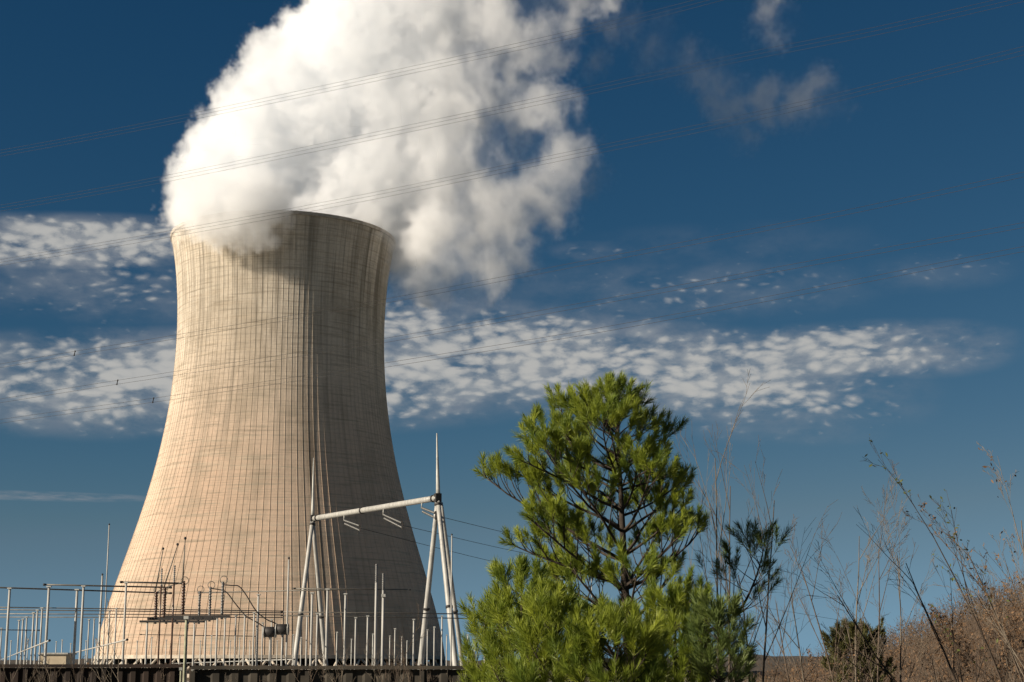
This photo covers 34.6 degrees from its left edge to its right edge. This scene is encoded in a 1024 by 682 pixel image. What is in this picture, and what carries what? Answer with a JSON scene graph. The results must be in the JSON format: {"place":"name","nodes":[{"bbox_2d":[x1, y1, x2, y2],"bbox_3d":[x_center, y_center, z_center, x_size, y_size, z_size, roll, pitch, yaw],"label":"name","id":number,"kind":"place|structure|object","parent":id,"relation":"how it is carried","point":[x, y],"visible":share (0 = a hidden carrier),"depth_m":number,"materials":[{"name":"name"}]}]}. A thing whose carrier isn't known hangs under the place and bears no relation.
{"place":"outdoors","nodes":[
{"label":"outdoors","id":0,"kind":"place"},
{"bbox_2d":[0,664,186,681],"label":"rusty wall","id":1,"kind":"structure","parent":0,"point":[138,673],"depth_m":44.11,"materials":[{"name":"metal"}]},
{"bbox_2d":[0,609,282,613],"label":"bus pipe","id":2,"kind":"object","parent":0,"point":[140,611],"visible":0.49,"depth_m":119.51,"materials":[{"name":"metal"}]},
{"bbox_2d":[0,613,282,615],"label":"bus pipe","id":3,"kind":"object","parent":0,"point":[146,614],"visible":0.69,"depth_m":125.97,"materials":[{"name":"metal"}]},
{"bbox_2d":[0,617,282,617],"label":"bus pipe","id":4,"kind":"object","parent":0,"point":[123,617],"visible":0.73,"depth_m":132.56,"materials":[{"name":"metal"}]},
{"bbox_2d":[139,547,204,623],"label":"disconnect switch","id":5,"kind":"object","parent":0,"point":[168,621],"visible":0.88,"depth_m":117.35,"materials":[{"name":"metal"}]},
{"bbox_2d":[165,537,229,618],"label":"disconnect switch","id":6,"kind":"object","parent":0,"point":[182,615],"visible":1,"depth_m":104.63,"materials":[{"name":"metal"}]},
{"bbox_2d":[93,210,449,677],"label":"cooling tower","id":7,"kind":"structure","parent":0,"point":[229,495],"depth_m":568.67,"materials":[{"name":"concrete"}]},
{"bbox_2d":[197,588,374,593],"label":"bus pipe","id":8,"kind":"object","parent":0,"point":[285,590],"visible":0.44,"depth_m":117.50,"materials":[{"name":"metal"}]},
{"bbox_2d":[190,666,470,681],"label":"mossy wall","id":9,"kind":"structure","parent":0,"point":[256,675],"depth_m":43.13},
{"bbox_2d":[293,588,410,590],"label":"bus pipe","id":10,"kind":"object","parent":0,"point":[350,589],"visible":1,"depth_m":114.80,"materials":[{"name":"metal"}]},
{"bbox_2d":[3,0,721,155],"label":"conductor bundle","id":11,"kind":"object","parent":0,"point":[367,79],"visible":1,"depth_m":142.04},
{"bbox_2d":[280,611,466,613],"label":"bus pipe","id":12,"kind":"object","parent":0,"point":[370,612],"visible":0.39,"depth_m":122.95,"materials":[{"name":"metal"}]},
{"bbox_2d":[280,615,488,618],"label":"bus pipe","id":13,"kind":"object","parent":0,"point":[377,616],"visible":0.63,"depth_m":131.98,"materials":[{"name":"metal"}]},
{"bbox_2d":[0,654,822,675],"bbox_3d":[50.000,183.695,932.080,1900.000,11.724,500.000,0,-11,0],"label":"ridge","id":14,"kind":"structure","parent":0,"point":[770,660],"depth_m":798.19,"materials":[{"name":"plant"}]},
{"bbox_2d":[187,676,785,680],"bbox_3d":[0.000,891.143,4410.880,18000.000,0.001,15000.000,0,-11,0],"label":"ground","id":15,"kind":"structure","parent":0,"point":[666,680],"depth_m":395.92,"materials":[{"name":"soil"}]},
{"bbox_2d":[32,641,72,681],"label":"bare shrub","id":16,"kind":"object","parent":15,"relation":"on","point":[46,669],"visible":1,"depth_m":24.11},
{"bbox_2d":[94,598,118,681],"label":"bare shrub","id":17,"kind":"object","parent":15,"relation":"on","point":[104,654],"visible":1,"depth_m":21.82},
{"bbox_2d":[183,616,188,681],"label":"support post","id":18,"kind":"object","parent":15,"relation":"on","point":[186,618],"visible":1,"depth_m":43.23,"materials":[{"name":"metal"}]},
{"bbox_2d":[317,639,355,681],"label":"bare shrub","id":19,"kind":"object","parent":15,"relation":"on","point":[338,664],"visible":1,"depth_m":22.59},
{"bbox_2d":[358,633,404,681],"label":"bare shrub","id":20,"kind":"object","parent":15,"relation":"on","point":[386,662],"visible":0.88,"depth_m":25.35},
{"bbox_2d":[381,594,385,669],"bbox_3d":[-3.562,8.885,45.134,0.175,3.822,0.175,0,-11,0],"label":"support post","id":21,"kind":"object","parent":15,"relation":"on","point":[383,596],"visible":0.93,"depth_m":45.27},
{"bbox_2d":[386,637,412,681],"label":"bare shrub","id":22,"kind":"object","parent":15,"relation":"on","point":[402,664],"visible":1,"depth_m":22.79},
{"bbox_2d":[387,604,426,681],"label":"bare shrub","id":23,"kind":"object","parent":15,"relation":"on","point":[402,657],"visible":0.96,"depth_m":23.38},
{"bbox_2d":[454,584,523,681],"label":"pine tree","id":24,"kind":"object","parent":15,"relation":"on","point":[475,671],"visible":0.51,"depth_m":18.11,"materials":[{"name":"green plant"}]},
{"bbox_2d":[488,610,515,681],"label":"leafy shrub","id":25,"kind":"object","parent":15,"relation":"on","point":[502,675],"visible":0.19,"depth_m":17.59,"materials":[{"name":"green plant"}]},
{"bbox_2d":[475,551,571,681],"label":"pine tree","id":26,"kind":"object","parent":15,"relation":"on","point":[521,575],"visible":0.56,"depth_m":17.17,"materials":[{"name":"green plant"}]},
{"bbox_2d":[498,573,626,681],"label":"pine tree","id":27,"kind":"object","parent":15,"relation":"on","point":[544,611],"visible":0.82,"depth_m":16.01,"materials":[{"name":"green plant"}]},
{"bbox_2d":[819,616,897,681],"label":"cedar tree","id":28,"kind":"object","parent":15,"relation":"on","point":[866,633],"visible":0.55,"depth_m":29.32,"materials":[{"name":"plant"}]},
{"bbox_2d":[743,563,1023,681],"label":"hill brush","id":29,"kind":"object","parent":15,"relation":"on","point":[927,628],"depth_m":60.11,"materials":[{"name":"plant"}]},
{"bbox_2d":[0,172,1021,367],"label":"conductor bundle","id":30,"kind":"object","parent":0,"point":[533,270],"visible":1,"depth_m":141.34,"materials":[{"name":"metal"}]},
{"bbox_2d":[0,46,1023,265],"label":"conductor bundle","id":31,"kind":"object","parent":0,"point":[536,158],"visible":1,"depth_m":131.73,"materials":[{"name":"metal"}]},
{"bbox_2d":[0,246,1023,422],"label":"conductor bundle","id":32,"kind":"object","parent":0,"point":[536,338],"visible":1,"depth_m":139.82,"materials":[{"name":"metal"}]},
{"bbox_2d":[0,0,1023,660],"label":"sky","id":33,"kind":"structure","parent":0,"point":[929,364],"materials":[{"name":"blue"}]},
{"bbox_2d":[1,222,1023,402],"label":"conductor bundle","id":34,"kind":"object","parent":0,"point":[535,311],"visible":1,"depth_m":140.14,"materials":[{"name":"metal"}]},
{"bbox_2d":[2,0,1023,210],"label":"conductor bundle","id":35,"kind":"object","parent":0,"point":[531,102],"visible":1,"depth_m":133.37,"materials":[{"name":"metal"}]},
{"bbox_2d":[781,603,1023,681],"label":"hillside","id":36,"kind":"structure","parent":0,"point":[973,654],"depth_m":57.28,"materials":[{"name":"plant"}]},
{"bbox_2d":[462,369,748,681],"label":"pine tree","id":37,"kind":"object","parent":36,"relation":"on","point":[588,407],"visible":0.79,"depth_m":19.67,"materials":[{"name":"green plant"}]},
{"bbox_2d":[553,596,676,681],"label":"pine tree","id":38,"kind":"object","parent":36,"relation":"on","point":[645,641],"visible":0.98,"depth_m":15.74,"materials":[{"name":"green plant"}]},
{"bbox_2d":[621,575,726,681],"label":"pine tree","id":39,"kind":"object","parent":36,"relation":"on","point":[671,604],"visible":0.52,"depth_m":17.61,"materials":[{"name":"green plant"}]},
{"bbox_2d":[681,589,760,681],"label":"pine tree","id":40,"kind":"object","parent":36,"relation":"on","point":[717,612],"visible":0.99,"depth_m":17.14,"materials":[{"name":"green plant"}]},
{"bbox_2d":[680,369,769,681],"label":"bare sapling","id":41,"kind":"object","parent":36,"relation":"on","point":[716,494],"visible":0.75,"depth_m":21.70,"materials":[{"name":"plant"}]},
{"bbox_2d":[671,419,798,681],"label":"bare sapling","id":42,"kind":"object","parent":36,"relation":"on","point":[728,591],"visible":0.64,"depth_m":22.87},
{"bbox_2d":[694,517,791,632],"bbox_3d":[2.904,4.008,20.618,1.394,3.694,1.010,0,-11,0],"label":"pine tree","id":43,"kind":"object","parent":36,"relation":"on","point":[757,535],"visible":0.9,"depth_m":20.78,"materials":[{"name":"green plant"}]},
{"bbox_2d":[696,523,842,681],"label":"bare sapling","id":44,"kind":"object","parent":36,"relation":"on","point":[761,598],"visible":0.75,"depth_m":19.75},
{"bbox_2d":[712,436,841,681],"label":"bare sapling","id":45,"kind":"object","parent":36,"relation":"on","point":[764,660],"visible":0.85,"depth_m":21.86,"materials":[{"name":"plant"}]},
{"bbox_2d":[738,578,856,681],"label":"bare sapling","id":46,"kind":"object","parent":36,"relation":"on","point":[787,675],"visible":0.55,"depth_m":24.51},
{"bbox_2d":[730,550,882,681],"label":"bare sapling","id":47,"kind":"object","parent":36,"relation":"on","point":[798,646],"visible":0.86,"depth_m":23.50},
{"bbox_2d":[784,514,880,681],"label":"bare sapling","id":48,"kind":"object","parent":36,"relation":"on","point":[825,651],"visible":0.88,"depth_m":25.76,"materials":[{"name":"plant"}]},
{"bbox_2d":[780,540,896,681],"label":"bare sapling","id":49,"kind":"object","parent":36,"relation":"on","point":[884,669],"visible":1,"depth_m":21.39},
{"bbox_2d":[812,463,910,681],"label":"bare sapling","id":50,"kind":"object","parent":36,"relation":"on","point":[879,618],"visible":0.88,"depth_m":27.97,"materials":[{"name":"plant"}]},
{"bbox_2d":[824,471,911,681],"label":"bare sapling","id":51,"kind":"object","parent":36,"relation":"on","point":[872,546],"visible":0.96,"depth_m":26.72,"materials":[{"name":"plant"}]},
{"bbox_2d":[862,488,936,681],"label":"bare sapling","id":52,"kind":"object","parent":36,"relation":"on","point":[899,590],"visible":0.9,"depth_m":29.54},
{"bbox_2d":[877,625,943,681],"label":"bare shrub","id":53,"kind":"object","parent":36,"relation":"on","point":[919,659],"visible":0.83,"depth_m":23.12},
{"bbox_2d":[851,506,972,681],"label":"bare sapling","id":54,"kind":"object","parent":36,"relation":"on","point":[936,634],"visible":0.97,"depth_m":20.88,"materials":[{"name":"plant"}]},
{"bbox_2d":[863,434,1009,681],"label":"bare sapling","id":55,"kind":"object","parent":36,"relation":"on","point":[978,625],"visible":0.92,"depth_m":19.54,"materials":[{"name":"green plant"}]},
{"bbox_2d":[922,611,975,681],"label":"bare shrub","id":56,"kind":"object","parent":36,"relation":"on","point":[942,657],"visible":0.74,"depth_m":30.40,"materials":[{"name":"brown plant"}]},
{"bbox_2d":[940,623,966,681],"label":"bare shrub","id":57,"kind":"object","parent":36,"relation":"on","point":[955,650],"visible":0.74,"depth_m":35.45,"materials":[{"name":"brown plant"}]},
{"bbox_2d":[902,494,1023,681],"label":"bare sapling","id":58,"kind":"object","parent":36,"relation":"on","point":[984,587],"visible":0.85,"depth_m":20.34,"materials":[{"name":"brown plant"}]},
{"bbox_2d":[929,603,1005,681],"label":"leafy shrub","id":59,"kind":"object","parent":36,"relation":"on","point":[963,658],"visible":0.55,"depth_m":41.46,"materials":[{"name":"brown plant"}]},
{"bbox_2d":[929,441,1023,675],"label":"bare sapling","id":60,"kind":"object","parent":36,"relation":"on","point":[992,588],"visible":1,"depth_m":19.01,"materials":[{"name":"brown plant"}]},
{"bbox_2d":[959,610,999,679],"bbox_3d":[10.016,6.909,34.468,0.999,2.567,0.856,3,-12,-17],"label":"bare shrub","id":61,"kind":"object","parent":36,"relation":"on","point":[979,644],"visible":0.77,"depth_m":34.51,"materials":[{"name":"brown plant"}]},
{"bbox_2d":[957,633,1010,681],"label":"bare shrub","id":62,"kind":"object","parent":36,"relation":"on","point":[969,653],"visible":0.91,"depth_m":23.65,"materials":[{"name":"brown plant"}]},
{"bbox_2d":[976,623,1004,681],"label":"bare shrub","id":63,"kind":"object","parent":36,"relation":"on","point":[990,649],"visible":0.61,"depth_m":30.95,"materials":[{"name":"brown plant"}]},
{"bbox_2d":[988,589,1023,679],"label":"leafy shrub","id":64,"kind":"object","parent":36,"relation":"on","point":[1011,637],"visible":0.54,"depth_m":39.26,"materials":[{"name":"brown plant"}]},
{"bbox_2d":[997,603,1023,681],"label":"bare shrub","id":65,"kind":"object","parent":36,"relation":"on","point":[1008,610],"visible":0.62,"depth_m":34.45,"materials":[{"name":"brown plant"}]},
{"label":"gravel yard","id":66,"kind":"structure","parent":0,"visible":0},
{"bbox_2d":[4,588,12,663],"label":"support post","id":67,"kind":"object","parent":66,"relation":"on","point":[7,629],"visible":0.73,"depth_m":112.06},
{"bbox_2d":[0,587,171,593],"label":"bus pipe","id":68,"kind":"object","parent":67,"relation":"on","point":[85,590],"visible":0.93,"depth_m":118.64,"materials":[{"name":"metal"}]},
{"bbox_2d":[0,607,282,611],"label":"bus pipe","id":69,"kind":"object","parent":67,"relation":"attached to","point":[141,609],"visible":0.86,"depth_m":115.54,"materials":[{"name":"metal"}]},
{"bbox_2d":[30,612,35,663],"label":"support post","id":70,"kind":"object","parent":66,"relation":"on","point":[32,638],"visible":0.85,"depth_m":121.70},
{"bbox_2d":[34,609,39,663],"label":"support post","id":71,"kind":"object","parent":66,"relation":"on","point":[37,610],"visible":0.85,"depth_m":116.64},
{"bbox_2d":[38,607,43,663],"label":"support post","id":72,"kind":"object","parent":66,"relation":"on","point":[42,608],"visible":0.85,"depth_m":112.75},
{"bbox_2d":[43,586,51,663],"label":"support post","id":73,"kind":"object","parent":66,"relation":"on","point":[47,621],"visible":0.63,"depth_m":109.81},
{"bbox_2d":[38,653,76,663],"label":"equipment hut","id":74,"kind":"object","parent":66,"relation":"on","point":[59,658],"visible":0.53,"depth_m":126.46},
{"bbox_2d":[72,589,79,663],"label":"support post","id":75,"kind":"object","parent":66,"relation":"on","point":[75,629],"visible":0.73,"depth_m":113.81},
{"bbox_2d":[43,583,171,588],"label":"bus pipe","id":76,"kind":"object","parent":75,"relation":"on","point":[44,584],"visible":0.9,"depth_m":112.61,"materials":[{"name":"metal"}]},
{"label":"bus pipe","id":77,"kind":"object","parent":76,"relation":"attached to","visible":0},
{"bbox_2d":[120,581,181,584],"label":"bus pipe","id":78,"kind":"object","parent":77,"relation":"attached to","point":[152,582],"visible":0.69,"depth_m":108.62,"materials":[{"name":"metal"}]},
{"bbox_2d":[78,585,85,663],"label":"support post","id":79,"kind":"object","parent":66,"relation":"on","point":[81,624],"visible":0.73,"depth_m":109.25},
{"bbox_2d":[97,573,102,663],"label":"lightning mast","id":80,"kind":"object","parent":66,"relation":"on","point":[99,634],"visible":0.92,"depth_m":125.96,"materials":[{"name":"metal"}]},
{"bbox_2d":[102,523,109,663],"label":"lightning mast","id":81,"kind":"object","parent":66,"relation":"on","point":[105,594],"visible":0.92,"depth_m":150.45,"materials":[{"name":"metal"}]},
{"bbox_2d":[121,582,128,663],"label":"support post","id":82,"kind":"object","parent":66,"relation":"on","point":[124,624],"visible":0.69,"depth_m":105.06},
{"bbox_2d":[157,568,162,663],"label":"support post","id":83,"kind":"object","parent":66,"relation":"on","point":[159,617],"visible":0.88,"depth_m":112.14,"materials":[{"name":"grey metal"}]},
{"bbox_2d":[170,565,175,663],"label":"support post","id":84,"kind":"object","parent":66,"relation":"on","point":[174,572],"visible":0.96,"depth_m":108.89,"materials":[{"name":"grey metal"}]},
{"bbox_2d":[124,662,222,681],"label":"yard fence","id":85,"kind":"object","parent":66,"relation":"on","point":[190,665],"visible":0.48,"depth_m":125.55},
{"bbox_2d":[203,620,207,669],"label":"support post","id":86,"kind":"object","parent":66,"relation":"on","point":[205,643],"visible":0.71,"depth_m":116.19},
{"bbox_2d":[215,618,217,669],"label":"support post","id":87,"kind":"object","parent":66,"relation":"on","point":[216,642],"visible":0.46,"depth_m":110.71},
{"bbox_2d":[223,618,225,669],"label":"support post","id":88,"kind":"object","parent":66,"relation":"on","point":[224,642],"visible":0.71,"depth_m":114.67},
{"bbox_2d":[233,615,237,669],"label":"support post","id":89,"kind":"object","parent":66,"relation":"on","point":[235,640],"visible":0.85,"depth_m":110.31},
{"bbox_2d":[242,614,246,669],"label":"support post","id":90,"kind":"object","parent":66,"relation":"on","point":[244,640],"visible":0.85,"depth_m":108.64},
{"bbox_2d":[252,612,255,669],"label":"support post","id":91,"kind":"object","parent":66,"relation":"on","point":[253,639],"visible":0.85,"depth_m":104.70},
{"bbox_2d":[255,594,260,669],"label":"support post","id":92,"kind":"object","parent":66,"relation":"on","point":[257,633],"visible":0.73,"depth_m":114.89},
{"bbox_2d":[222,662,293,669],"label":"yard fence","id":93,"kind":"object","parent":66,"relation":"on","point":[254,665],"visible":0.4,"depth_m":125.55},
{"bbox_2d":[268,637,271,669],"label":"support post","id":94,"kind":"object","parent":66,"relation":"on","point":[269,650],"visible":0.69,"depth_m":107.12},
{"bbox_2d":[263,626,276,637],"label":"wave trap","id":95,"kind":"object","parent":94,"relation":"on","point":[268,631],"visible":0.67,"depth_m":107.07,"materials":[{"name":"metal"}]},
{"bbox_2d":[280,635,282,669],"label":"support post","id":96,"kind":"object","parent":66,"relation":"on","point":[281,649],"visible":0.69,"depth_m":104.15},
{"bbox_2d":[275,623,288,635],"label":"wave trap","id":97,"kind":"object","parent":96,"relation":"on","point":[281,629],"visible":1,"depth_m":104.15,"materials":[{"name":"metal"}]},
{"bbox_2d":[285,557,289,669],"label":"support post","id":98,"kind":"object","parent":66,"relation":"on","point":[287,610],"visible":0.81,"depth_m":107.84,"materials":[{"name":"metal"}]},
{"bbox_2d":[305,615,308,669],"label":"support post","id":99,"kind":"object","parent":66,"relation":"on","point":[307,616],"visible":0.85,"depth_m":111.21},
{"bbox_2d":[309,592,314,669],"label":"support post","id":100,"kind":"object","parent":66,"relation":"on","point":[311,634],"visible":0.73,"depth_m":112.42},
{"bbox_2d":[315,613,318,669],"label":"support post","id":101,"kind":"object","parent":66,"relation":"on","point":[316,640],"visible":0.85,"depth_m":106.24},
{"bbox_2d":[325,588,329,669],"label":"support post","id":102,"kind":"object","parent":66,"relation":"on","point":[326,632],"visible":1,"depth_m":107.13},
{"bbox_2d":[343,593,347,669],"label":"support post","id":103,"kind":"object","parent":66,"relation":"on","point":[345,603],"visible":0.73,"depth_m":113.67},
{"bbox_2d":[373,564,377,669],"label":"support post","id":104,"kind":"object","parent":66,"relation":"on","point":[375,619],"visible":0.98,"depth_m":104.06,"materials":[{"name":"grey metal"}]},
{"bbox_2d":[293,433,465,669],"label":"line portal","id":105,"kind":"object","parent":66,"relation":"on","point":[436,499],"visible":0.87,"depth_m":173.22,"materials":[{"name":"metal"}]},
{"bbox_2d":[343,515,360,531],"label":"insulator string","id":106,"kind":"object","parent":105,"relation":"hanging from","point":[353,527],"visible":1,"depth_m":186.28,"materials":[{"name":"grey ceramic"}]},
{"bbox_2d":[361,528,836,619],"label":"conductor","id":107,"kind":"object","parent":106,"relation":"attached to","point":[506,564],"visible":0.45,"depth_m":204.35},
{"bbox_2d":[383,509,402,528],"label":"insulator string","id":108,"kind":"object","parent":105,"relation":"hanging from","point":[393,519],"visible":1,"depth_m":178.94,"materials":[{"name":"grey ceramic"}]},
{"bbox_2d":[421,503,436,519],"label":"insulator string","id":109,"kind":"object","parent":105,"relation":"hanging from","point":[430,511],"visible":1,"depth_m":171.62,"materials":[{"name":"grey ceramic"}]},
{"bbox_2d":[337,663,426,669],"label":"yard fence","id":110,"kind":"object","parent":66,"relation":"on","point":[380,665],"visible":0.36,"depth_m":125.55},
{"bbox_2d":[441,615,442,669],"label":"support post","id":111,"kind":"object","parent":66,"relation":"on","point":[441,639],"visible":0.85,"depth_m":117.21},
{"bbox_2d":[450,534,452,669],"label":"lightning mast","id":112,"kind":"object","parent":66,"relation":"on","point":[451,611],"visible":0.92,"depth_m":149.23,"materials":[{"name":"metal"}]},
{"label":"support post","id":113,"kind":"object","parent":66,"relation":"on","visible":0},
{"bbox_2d":[147,543,215,621],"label":"disconnect switch","id":114,"kind":"object","parent":113,"relation":"on","point":[163,619],"visible":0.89,"depth_m":111.57,"materials":[{"name":"metal"}]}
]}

